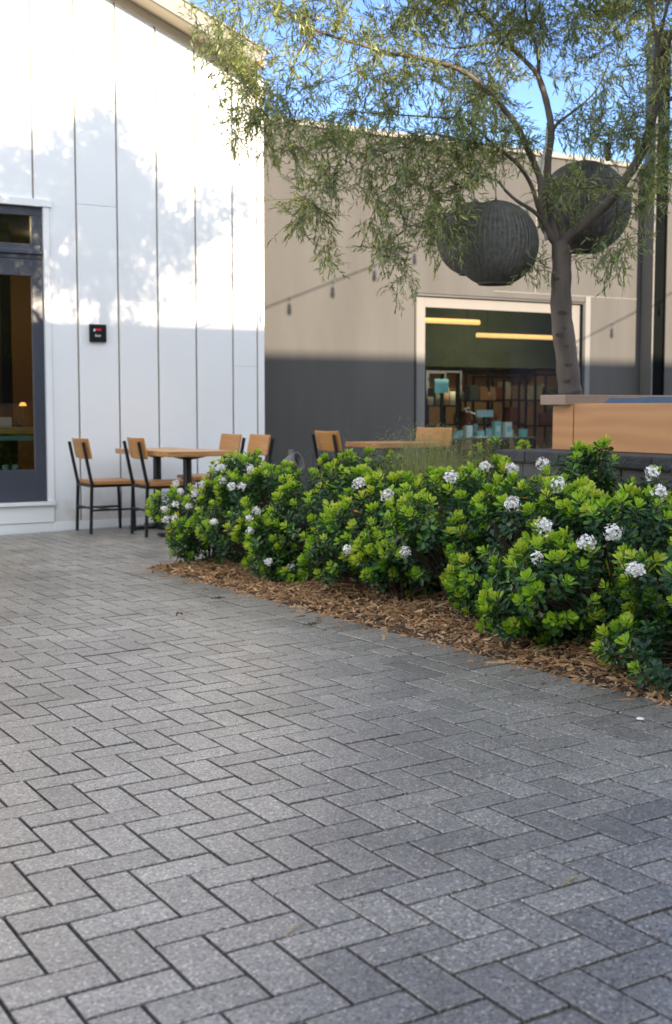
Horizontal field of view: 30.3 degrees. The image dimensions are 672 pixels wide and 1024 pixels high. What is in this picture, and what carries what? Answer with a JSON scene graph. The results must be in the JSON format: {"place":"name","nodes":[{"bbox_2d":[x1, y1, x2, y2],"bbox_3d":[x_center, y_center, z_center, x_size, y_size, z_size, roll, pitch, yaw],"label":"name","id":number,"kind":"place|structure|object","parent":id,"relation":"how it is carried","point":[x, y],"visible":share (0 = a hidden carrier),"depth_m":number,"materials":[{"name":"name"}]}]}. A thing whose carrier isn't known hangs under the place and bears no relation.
{"place":"outdoors","nodes":[
{"label":"outdoors","id":0,"kind":"place"},
{"bbox_2d":[303,621,320,624],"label":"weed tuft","id":1,"kind":"object","parent":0,"point":[311,623],"visible":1,"depth_m":5.98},
{"bbox_2d":[0,523,671,1023],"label":"paving","id":2,"kind":"structure","parent":0,"point":[158,749],"depth_m":3.15,"materials":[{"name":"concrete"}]},
{"bbox_2d":[68,438,136,533],"bbox_3d":[-2.074,-0.244,11.061,0.510,0.834,0.410,-3,6,-31],"label":"cafe chair","id":3,"kind":"object","parent":2,"relation":"on","point":[82,449],"visible":0.91,"depth_m":10.95,"materials":[{"name":"brown wood"}]},
{"bbox_2d":[115,448,187,529],"bbox_3d":[-1.613,-0.211,11.215,0.580,0.717,0.580,-3,6,-30],"label":"cafe table","id":4,"kind":"object","parent":2,"relation":"on","point":[157,469],"visible":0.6,"depth_m":11.17,"materials":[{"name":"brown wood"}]},
{"bbox_2d":[122,437,195,537],"bbox_3d":[-1.512,-0.222,10.607,0.510,0.834,0.410,-3,6,-29],"label":"cafe chair","id":5,"kind":"object","parent":2,"relation":"on","point":[137,448],"visible":0.62,"depth_m":10.48,"materials":[{"name":"brown wood"}]},
{"bbox_2d":[147,449,231,536],"bbox_3d":[-1.257,-0.164,10.521,0.580,0.717,0.580,-3,6,-30],"label":"cafe table","id":6,"kind":"object","parent":2,"relation":"on","point":[187,456],"visible":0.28,"depth_m":10.42,"materials":[{"name":"brown wood"}]},
{"bbox_2d":[177,433,245,516],"bbox_3d":[-1.140,-0.297,11.390,0.510,0.834,0.410,-3,6,-32],"label":"cafe chair","id":7,"kind":"object","parent":2,"relation":"on","point":[231,442],"visible":0.25,"depth_m":11.41,"materials":[{"name":"brown wood"}]},
{"bbox_2d":[208,434,274,506],"bbox_3d":[-0.841,-0.253,10.754,0.510,0.834,0.410,-3,6,-29],"label":"cafe chair","id":8,"kind":"object","parent":2,"relation":"on","point":[262,442],"visible":0.16,"depth_m":10.78,"materials":[{"name":"brown wood"}]},
{"bbox_2d":[282,450,314,487],"bbox_3d":[-0.260,-0.090,9.142,0.161,0.745,0.405,2,5,25],"label":"garden spotlight","id":9,"kind":"object","parent":2,"relation":"on","point":[296,458],"visible":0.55,"depth_m":9.00,"materials":[{"name":"grey metal"}]},
{"bbox_2d":[311,430,341,501],"bbox_3d":[0.092,-0.316,11.174,0.510,0.834,0.410,-3,6,-32],"label":"cafe chair","id":10,"kind":"object","parent":2,"relation":"on","point":[328,440],"visible":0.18,"depth_m":11.03,"materials":[{"name":"brown wood"}]},
{"bbox_2d":[345,441,433,469],"bbox_3d":[0.480,-0.272,11.206,0.580,0.717,0.580,-3,6,-31],"label":"cafe table","id":11,"kind":"object","parent":2,"relation":"on","point":[367,444],"visible":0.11,"depth_m":11.05,"materials":[{"name":"brown wood"}]},
{"bbox_2d":[416,427,453,475],"bbox_3d":[0.797,-0.371,11.587,0.410,0.834,0.510,4,6,39],"label":"cafe chair","id":12,"kind":"object","parent":2,"relation":"on","point":[424,430],"visible":0.14,"depth_m":11.71,"materials":[{"name":"brown wood"}]},
{"bbox_2d":[562,875,579,885],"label":"leaf","id":13,"kind":"object","parent":2,"relation":"on","point":[568,880],"visible":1,"depth_m":2.67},
{"bbox_2d":[639,29,671,394],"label":"steel column","id":14,"kind":"structure","parent":2,"relation":"on","point":[653,319],"depth_m":15.68,"materials":[{"name":"metal"}]},
{"bbox_2d":[144,554,671,707],"bbox_3d":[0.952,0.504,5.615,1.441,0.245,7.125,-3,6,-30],"label":"bark mulch","id":15,"kind":"object","parent":0,"point":[373,608],"visible":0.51,"depth_m":5.98,"materials":[{"name":"wood"}]},
{"bbox_2d":[144,478,261,563],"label":"flowering shrub","id":16,"kind":"object","parent":15,"relation":"on","point":[189,553],"visible":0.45,"depth_m":8.33,"materials":[{"name":"green plant"}]},
{"bbox_2d":[171,447,313,567],"bbox_3d":[-0.596,-0.020,8.241,0.848,0.823,0.852,3,6,32],"label":"flowering shrub","id":17,"kind":"object","parent":15,"relation":"on","point":[240,460],"visible":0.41,"depth_m":8.09,"materials":[{"name":"green plant"}]},
{"bbox_2d":[187,460,348,577],"bbox_3d":[-0.379,0.050,7.742,0.885,0.757,0.958,-5,7,-44],"label":"flowering shrub","id":18,"kind":"object","parent":15,"relation":"on","point":[210,529],"visible":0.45,"depth_m":7.64,"materials":[{"name":"green plant"}]},
{"bbox_2d":[233,508,328,582],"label":"flowering shrub","id":19,"kind":"object","parent":15,"relation":"on","point":[267,553],"visible":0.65,"depth_m":7.18,"materials":[{"name":"green plant"}]},
{"bbox_2d":[261,461,385,577],"bbox_3d":[0.087,0.077,7.189,0.952,0.764,0.963,-3,6,-30],"label":"flowering shrub","id":20,"kind":"object","parent":15,"relation":"on","point":[292,530],"visible":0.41,"depth_m":7.11,"materials":[{"name":"green plant"}]},
{"bbox_2d":[309,446,398,542],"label":"flowering shrub","id":21,"kind":"object","parent":15,"relation":"on","point":[351,458],"visible":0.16,"depth_m":8.18,"materials":[{"name":"green plant"}]},
{"bbox_2d":[295,470,449,587],"bbox_3d":[0.293,0.124,6.728,0.898,0.716,0.911,3,6,31],"label":"flowering shrub","id":22,"kind":"object","parent":15,"relation":"on","point":[344,532],"visible":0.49,"depth_m":6.53,"materials":[{"name":"green plant"}]},
{"bbox_2d":[376,450,415,471],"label":"shrub","id":23,"kind":"object","parent":15,"relation":"on","point":[389,451],"visible":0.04,"depth_m":8.79,"materials":[{"name":"green plant"}]},
{"bbox_2d":[320,419,475,486],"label":"grass clump","id":24,"kind":"object","parent":15,"relation":"on","point":[431,455],"visible":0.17,"depth_m":8.32,"materials":[{"name":"plant"}]},
{"bbox_2d":[342,506,462,602],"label":"flowering shrub","id":25,"kind":"object","parent":15,"relation":"on","point":[370,571],"visible":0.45,"depth_m":6.19,"materials":[{"name":"green plant"}]},
{"bbox_2d":[342,427,478,470],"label":"grass clump","id":26,"kind":"object","parent":15,"relation":"on","point":[413,451],"visible":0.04,"depth_m":9.06,"materials":[{"name":"plant"}]},
{"bbox_2d":[178,0,671,394],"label":"courtyard tree","id":27,"kind":"object","parent":15,"relation":"on","point":[564,343],"visible":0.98,"depth_m":7.59,"materials":[{"name":"green plant"}]},
{"bbox_2d":[437,133,503,275],"bbox_3d":[0.960,-2.150,8.623,0.522,0.997,0.521,-2,5,-27],"label":"wicker lantern","id":28,"kind":"object","parent":27,"relation":"hanging from","point":[446,258],"visible":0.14,"depth_m":8.54,"materials":[{"name":"wicker"}]},
{"bbox_2d":[452,142,538,285],"bbox_3d":[1.013,-1.889,7.869,0.549,0.890,0.548,3,6,32],"label":"wicker lantern","id":29,"kind":"object","parent":27,"relation":"hanging from","point":[490,265],"visible":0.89,"depth_m":7.69,"materials":[{"name":"wicker"}]},
{"bbox_2d":[540,126,547,240],"bbox_3d":[1.320,-2.098,7.912,0.064,0.751,0.200,1,5,9],"label":"power cable","id":30,"kind":"object","parent":27,"relation":"attached to","point":[541,166],"visible":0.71,"depth_m":7.88,"materials":[{"name":"rubber"}]},
{"bbox_2d":[536,117,631,253],"bbox_3d":[1.687,-2.228,8.443,0.636,0.911,0.637,-3,6,-30],"label":"wicker lantern","id":31,"kind":"object","parent":27,"relation":"hanging from","point":[598,227],"visible":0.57,"depth_m":8.24,"materials":[{"name":"wicker"}]},
{"bbox_2d":[599,121,671,160],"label":"string light","id":32,"kind":"object","parent":27,"relation":"hanging from","point":[609,149],"visible":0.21,"depth_m":8.27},
{"bbox_2d":[363,448,495,511],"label":"grass clump","id":33,"kind":"object","parent":15,"relation":"on","point":[415,471],"visible":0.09,"depth_m":7.69,"materials":[{"name":"plant"}]},
{"bbox_2d":[355,422,507,503],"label":"grass clump","id":34,"kind":"object","parent":15,"relation":"on","point":[417,470],"visible":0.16,"depth_m":7.94,"materials":[{"name":"plant"}]},
{"bbox_2d":[400,466,472,520],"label":"flowering shrub","id":35,"kind":"object","parent":15,"relation":"on","point":[422,481],"visible":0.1,"depth_m":7.17,"materials":[{"name":"green plant"}]},
{"bbox_2d":[382,414,498,484],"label":"grass clump","id":36,"kind":"object","parent":15,"relation":"on","point":[445,453],"visible":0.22,"depth_m":8.62,"materials":[{"name":"plant"}]},
{"bbox_2d":[352,461,539,601],"bbox_3d":[0.639,0.137,6.172,1.119,0.793,0.949,0,5,-1],"label":"flowering shrub","id":37,"kind":"object","parent":15,"relation":"on","point":[457,501],"visible":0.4,"depth_m":5.92,"materials":[{"name":"green plant"}]},
{"bbox_2d":[424,435,495,495],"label":"grass clump","id":38,"kind":"object","parent":15,"relation":"on","point":[478,467],"visible":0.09,"depth_m":8.02,"materials":[{"name":"plant"}]},
{"bbox_2d":[426,415,542,484],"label":"grass clump","id":39,"kind":"object","parent":15,"relation":"on","point":[488,451],"visible":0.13,"depth_m":8.51,"materials":[{"name":"plant"}]},
{"bbox_2d":[461,436,522,480],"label":"shrub","id":40,"kind":"object","parent":15,"relation":"on","point":[500,444],"visible":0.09,"depth_m":8.66,"materials":[{"name":"green plant"}]},
{"bbox_2d":[468,454,543,553],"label":"flowering shrub","id":41,"kind":"object","parent":15,"relation":"on","point":[502,465],"visible":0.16,"depth_m":6.58,"materials":[{"name":"green plant"}]},
{"bbox_2d":[521,439,530,448],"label":"shrub","id":42,"kind":"object","parent":15,"relation":"on","point":[527,444],"visible":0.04,"depth_m":8.86,"materials":[{"name":"green plant"}]},
{"bbox_2d":[440,470,643,635],"bbox_3d":[0.976,0.185,5.635,1.002,0.759,1.093,-3,6,-30],"label":"flowering shrub","id":43,"kind":"object","parent":15,"relation":"on","point":[467,570],"visible":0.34,"depth_m":5.52,"materials":[{"name":"green plant"}]},
{"bbox_2d":[474,547,620,647],"bbox_3d":[0.841,0.370,5.275,0.714,0.464,0.636,-3,6,-30],"label":"flowering shrub","id":44,"kind":"object","parent":15,"relation":"on","point":[502,621],"visible":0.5,"depth_m":5.09,"materials":[{"name":"green plant"}]},
{"bbox_2d":[499,482,671,653],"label":"flowering shrub","id":45,"kind":"object","parent":15,"relation":"on","point":[578,508],"visible":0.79,"depth_m":4.90,"materials":[{"name":"green plant"}]},
{"bbox_2d":[534,434,643,560],"bbox_3d":[1.249,0.065,6.129,0.584,0.912,0.620,-3,6,-30],"label":"flowering shrub","id":46,"kind":"object","parent":15,"relation":"on","point":[578,454],"visible":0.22,"depth_m":6.00,"materials":[{"name":"green plant"}]},
{"bbox_2d":[589,527,671,695],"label":"flowering shrub","id":47,"kind":"object","parent":15,"relation":"on","point":[647,647],"visible":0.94,"depth_m":4.50,"materials":[{"name":"green plant"}]},
{"bbox_2d":[613,464,671,562],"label":"flowering shrub","id":48,"kind":"object","parent":15,"relation":"on","point":[653,471],"visible":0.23,"depth_m":5.60,"materials":[{"name":"green plant"}]},
{"bbox_2d":[188,0,671,165],"label":"sky","id":49,"kind":"structure","parent":0,"point":[520,92],"materials":[{"name":"blue"}]},
{"bbox_2d":[464,407,482,435],"bbox_3d":[1.775,-1.145,15.794,0.320,0.381,0.110,-3,6,-30],"label":"flower vase","id":50,"kind":"object","parent":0,"point":[475,426],"visible":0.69,"depth_m":15.76,"materials":[{"name":"white plant"}]},
{"bbox_3d":[-3.699,-0.570,14.611,1.400,0.808,0.500,-3,6,-30],"label":"back table","id":51,"kind":"object","parent":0,"visible":0},
{"bbox_2d":[19,402,26,426],"bbox_3d":[-3.673,-1.131,14.579,0.100,0.310,0.100,-3,6,-30],"label":"table lamp","id":52,"kind":"object","parent":51,"relation":"on","point":[22,404],"visible":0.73,"depth_m":14.56,"materials":[{"name":"yellow"}]},
{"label":"ground","id":53,"kind":"structure","parent":0,"visible":0},
{"bbox_2d":[0,0,269,534],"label":"white building","id":54,"kind":"structure","parent":53,"relation":"on","point":[131,211],"depth_m":11.44,"materials":[{"name":"paint"}]},
{"bbox_2d":[0,427,33,502],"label":"service counter","id":55,"kind":"object","parent":54,"relation":"on","point":[9,450],"visible":0.52,"depth_m":12.84,"materials":[{"name":"brown wood"}]},
{"bbox_2d":[1,465,8,469],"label":"glass jar","id":56,"kind":"object","parent":55,"relation":"on","point":[5,467],"visible":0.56,"depth_m":12.35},
{"bbox_2d":[0,417,11,426],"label":"counter item","id":57,"kind":"object","parent":55,"relation":"on","point":[5,421],"visible":0.95,"depth_m":12.58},
{"bbox_2d":[11,464,18,469],"bbox_3d":[-3.209,-0.409,12.429,0.076,0.130,0.074,-3,6,-30],"label":"glass jar","id":58,"kind":"object","parent":55,"relation":"on","point":[15,466],"visible":0.56,"depth_m":12.40,"materials":[{"name":"glass"}]},
{"bbox_2d":[14,421,23,426],"bbox_3d":[-3.247,-0.900,12.713,0.100,0.060,0.100,-3,6,-30],"label":"counter item","id":59,"kind":"object","parent":55,"relation":"on","point":[18,423],"visible":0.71,"depth_m":12.68,"materials":[{"name":"brown"}]},
{"bbox_2d":[0,258,46,501],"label":"door","id":60,"kind":"structure","parent":54,"relation":"in","point":[15,485],"depth_m":11.11,"materials":[{"name":"metal"}]},
{"bbox_2d":[89,324,106,341],"bbox_3d":[-2.172,-1.632,11.329,0.158,0.159,0.036,-3,6,-30],"label":"wall sign","id":61,"kind":"object","parent":54,"relation":"attached to","point":[97,332],"visible":1,"depth_m":11.31,"materials":[{"name":"plastic"}]},
{"bbox_2d":[263,116,671,490],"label":"grey building","id":62,"kind":"structure","parent":53,"relation":"on","point":[356,358],"depth_m":14.03,"materials":[{"name":"paint"}]},
{"bbox_2d":[434,379,448,461],"bbox_3d":[1.301,-0.953,15.390,0.210,1.380,0.140,-3,6,-30],"label":"sign stand","id":63,"kind":"object","parent":62,"relation":"on","point":[441,386],"visible":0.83,"depth_m":15.35,"materials":[{"name":"metal"}]},
{"bbox_2d":[424,370,461,464],"bbox_3d":[1.315,-1.106,16.428,0.568,1.510,0.388,-3,6,-30],"label":"shelving rack","id":64,"kind":"object","parent":62,"relation":"on","point":[427,372],"visible":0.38,"depth_m":16.35,"materials":[{"name":"black metal"}]},
{"bbox_2d":[428,397,433,404],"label":"shop goods","id":65,"kind":"object","parent":64,"relation":"on","point":[430,400],"visible":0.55,"depth_m":16.20},
{"bbox_2d":[428,388,439,404],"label":"shop goods","id":66,"kind":"object","parent":64,"relation":"on","point":[436,396],"visible":0.4,"depth_m":16.27},
{"bbox_2d":[443,393,448,404],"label":"shop goods","id":67,"kind":"object","parent":64,"relation":"on","point":[445,398],"visible":0.43,"depth_m":16.32},
{"bbox_2d":[449,392,454,404],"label":"shop goods","id":68,"kind":"object","parent":64,"relation":"on","point":[451,398],"visible":0.58,"depth_m":16.37},
{"bbox_2d":[425,318,479,324],"bbox_3d":[1.275,-2.949,16.713,1.610,0.805,0.071,-3,6,-30],"label":"linear lamp","id":69,"kind":"object","parent":62,"relation":"hanging from","point":[452,321],"visible":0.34,"depth_m":16.89,"materials":[{"name":"yellow"}]},
{"bbox_2d":[441,367,504,469],"bbox_3d":[1.924,-1.229,17.466,0.828,1.580,0.388,-3,6,-30],"label":"shelving rack","id":70,"kind":"object","parent":62,"relation":"on","point":[488,387],"visible":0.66,"depth_m":17.41,"materials":[{"name":"black metal"}]},
{"bbox_2d":[453,412,458,423],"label":"shop goods","id":71,"kind":"object","parent":70,"relation":"on","point":[454,419],"visible":0.45,"depth_m":17.24},
{"bbox_2d":[462,411,469,423],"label":"shop goods","id":72,"kind":"object","parent":70,"relation":"on","point":[465,419],"visible":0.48,"depth_m":17.27},
{"bbox_2d":[463,440,471,448],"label":"shop goods","id":73,"kind":"object","parent":70,"relation":"on","point":[466,442],"visible":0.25,"depth_m":17.34},
{"bbox_2d":[463,385,478,399],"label":"shop goods","id":74,"kind":"object","parent":70,"relation":"on","point":[471,392],"visible":0.87,"depth_m":17.29,"materials":[{"name":"stone"}]},
{"bbox_2d":[472,440,482,448],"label":"shop goods","id":75,"kind":"object","parent":70,"relation":"on","point":[473,441],"visible":0.23,"depth_m":17.41},
{"bbox_2d":[475,416,482,423],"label":"shop goods","id":76,"kind":"object","parent":70,"relation":"on","point":[478,420],"visible":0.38,"depth_m":17.41},
{"bbox_2d":[478,388,487,399],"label":"shop goods","id":77,"kind":"object","parent":70,"relation":"on","point":[483,394],"visible":0.73,"depth_m":17.36},
{"bbox_2d":[489,407,493,423],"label":"shop goods","id":78,"kind":"object","parent":70,"relation":"on","point":[491,419],"visible":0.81,"depth_m":17.54},
{"bbox_2d":[492,388,495,399],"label":"shop goods","id":79,"kind":"object","parent":70,"relation":"on","point":[493,393],"visible":0.97,"depth_m":17.54},
{"bbox_2d":[431,436,535,468],"bbox_3d":[1.860,-0.626,15.822,1.300,0.655,0.560,-3,6,-30],"label":"display table","id":80,"kind":"object","parent":62,"relation":"on","point":[514,437],"visible":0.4,"depth_m":15.64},
{"bbox_2d":[454,430,462,437],"bbox_3d":[1.531,-0.976,15.521,0.120,0.090,0.120,-3,6,-30],"label":"display item","id":81,"kind":"object","parent":80,"relation":"on","point":[459,433],"visible":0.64,"depth_m":15.47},
{"bbox_2d":[464,425,472,437],"bbox_3d":[1.655,-1.008,15.544,0.090,0.150,0.063,-3,6,-30],"label":"display item","id":82,"kind":"object","parent":80,"relation":"on","point":[469,429],"visible":0.91,"depth_m":15.52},
{"bbox_2d":[475,431,484,435],"bbox_3d":[1.806,-0.974,15.565,0.120,0.080,0.120,-3,6,-30],"label":"display item","id":83,"kind":"object","parent":80,"relation":"on","point":[479,433],"visible":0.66,"depth_m":15.52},
{"bbox_2d":[479,428,491,436],"bbox_3d":[1.889,-0.999,15.680,0.140,0.110,0.098,-3,6,-30],"label":"display item","id":84,"kind":"object","parent":80,"relation":"on","point":[488,431],"visible":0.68,"depth_m":15.65,"materials":[{"name":"teal"}]},
{"bbox_2d":[492,421,500,436],"bbox_3d":[2.034,-1.049,15.735,0.100,0.200,0.073,-3,6,-30],"label":"display item","id":85,"kind":"object","parent":80,"relation":"on","point":[497,426],"visible":0.81,"depth_m":15.70,"materials":[{"name":"teal"}]},
{"bbox_2d":[502,422,511,436],"bbox_3d":[2.178,-1.049,15.796,0.100,0.190,0.073,-3,6,-30],"label":"display item","id":86,"kind":"object","parent":80,"relation":"on","point":[507,430],"visible":0.94,"depth_m":15.77,"materials":[{"name":"teal"}]},
{"bbox_2d":[518,429,527,436],"bbox_3d":[2.395,-1.013,15.903,0.130,0.100,0.130,-3,6,-30],"label":"display item","id":87,"kind":"object","parent":80,"relation":"on","point":[523,432],"visible":1,"depth_m":15.86,"materials":[{"name":"teal"}]},
{"bbox_2d":[476,410,492,461],"bbox_3d":[1.867,-0.782,15.617,0.260,1.000,0.140,-3,6,-30],"label":"sign stand","id":88,"kind":"object","parent":62,"relation":"on","point":[485,413],"visible":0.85,"depth_m":15.58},
{"bbox_2d":[471,376,527,464],"bbox_3d":[2.410,-1.256,18.325,0.728,1.490,0.388,-3,6,-30],"label":"shelving rack","id":89,"kind":"object","parent":62,"relation":"on","point":[511,380],"visible":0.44,"depth_m":18.28,"materials":[{"name":"black metal"}]},
{"bbox_2d":[493,387,501,398],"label":"shop goods","id":90,"kind":"object","parent":89,"relation":"on","point":[498,392],"visible":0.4,"depth_m":18.11},
{"bbox_2d":[498,411,501,422],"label":"shop goods","id":91,"kind":"object","parent":89,"relation":"on","point":[500,416],"visible":0.59,"depth_m":18.25},
{"bbox_2d":[498,382,510,398],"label":"shop goods","id":92,"kind":"object","parent":89,"relation":"on","point":[507,389],"visible":0.65,"depth_m":18.20},
{"bbox_2d":[505,407,517,422],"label":"shop goods","id":93,"kind":"object","parent":89,"relation":"on","point":[510,414],"visible":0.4,"depth_m":18.29},
{"bbox_2d":[509,439,513,448],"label":"shop goods","id":94,"kind":"object","parent":89,"relation":"on","point":[510,444],"visible":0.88,"depth_m":18.38},
{"bbox_2d":[511,386,521,398],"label":"shop goods","id":95,"kind":"object","parent":89,"relation":"on","point":[514,389],"visible":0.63,"depth_m":18.33},
{"bbox_2d":[414,293,585,463],"bbox_3d":[1.967,-1.282,14.872,2.525,2.522,0.112,-3,6,-30],"label":"window frame","id":96,"kind":"structure","parent":62,"relation":"in","point":[582,305],"depth_m":14.87,"materials":[{"name":"white metal"}]},
{"bbox_2d":[476,311,552,339],"bbox_3d":[2.995,-3.184,19.776,1.840,0.850,0.071,-3,6,-30],"label":"linear lamp","id":97,"kind":"object","parent":62,"relation":"hanging from","point":[514,336],"visible":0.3,"depth_m":19.66,"materials":[{"name":"yellow"}]},
{"bbox_2d":[517,373,556,448],"bbox_3d":[3.113,-1.222,17.808,0.988,1.510,0.388,-3,6,-30],"label":"shelving rack","id":98,"kind":"object","parent":62,"relation":"on","point":[535,400],"visible":0.37,"depth_m":17.59,"materials":[{"name":"black metal"}]},
{"bbox_2d":[527,409,537,424],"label":"shop goods","id":99,"kind":"object","parent":98,"relation":"on","point":[530,414],"visible":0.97,"depth_m":17.53},
{"bbox_2d":[527,386,541,399],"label":"shop goods","id":100,"kind":"object","parent":98,"relation":"on","point":[530,392],"visible":0.8,"depth_m":17.49},
{"bbox_2d":[539,442,545,447],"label":"shop goods","id":101,"kind":"object","parent":98,"relation":"on","point":[541,444],"visible":0.62,"depth_m":17.64},
{"bbox_2d":[538,413,547,424],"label":"shop goods","id":102,"kind":"object","parent":98,"relation":"on","point":[542,418],"visible":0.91,"depth_m":17.54},
{"bbox_2d":[540,384,545,394],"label":"shop goods","id":103,"kind":"object","parent":98,"relation":"on","point":[543,389],"visible":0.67,"depth_m":17.57,"materials":[{"name":"stone"}]},
{"bbox_2d":[548,434,551,447],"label":"shop goods","id":104,"kind":"object","parent":98,"relation":"on","point":[549,441],"visible":0.75,"depth_m":17.72},
{"bbox_2d":[547,409,552,414],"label":"shop goods","id":105,"kind":"object","parent":98,"relation":"on","point":[549,411],"visible":0.22,"depth_m":17.72},
{"bbox_2d":[546,391,553,394],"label":"shop goods","id":106,"kind":"object","parent":98,"relation":"on","point":[549,392],"visible":0.43,"depth_m":17.59},
{"bbox_2d":[548,415,552,424],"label":"shop goods","id":107,"kind":"object","parent":98,"relation":"on","point":[550,419],"visible":0.45,"depth_m":17.61},
{"bbox_2d":[548,388,557,394],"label":"shop goods","id":108,"kind":"object","parent":98,"relation":"on","point":[555,390],"visible":0.36,"depth_m":17.65,"materials":[{"name":"stone"}]},
{"bbox_2d":[495,448,671,546],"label":"block wall","id":109,"kind":"structure","parent":53,"relation":"on","point":[632,464],"depth_m":6.40,"materials":[{"name":"concrete"}]},
{"bbox_2d":[540,395,671,453],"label":"wooden bench","id":110,"kind":"object","parent":109,"relation":"on","point":[634,427],"visible":0.81,"depth_m":6.82,"materials":[{"name":"brown wood"}]},
{"bbox_2d":[605,397,671,402],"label":"cushion","id":111,"kind":"object","parent":110,"relation":"on","point":[645,400],"visible":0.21,"depth_m":6.72,"materials":[{"name":"blue fabric"}]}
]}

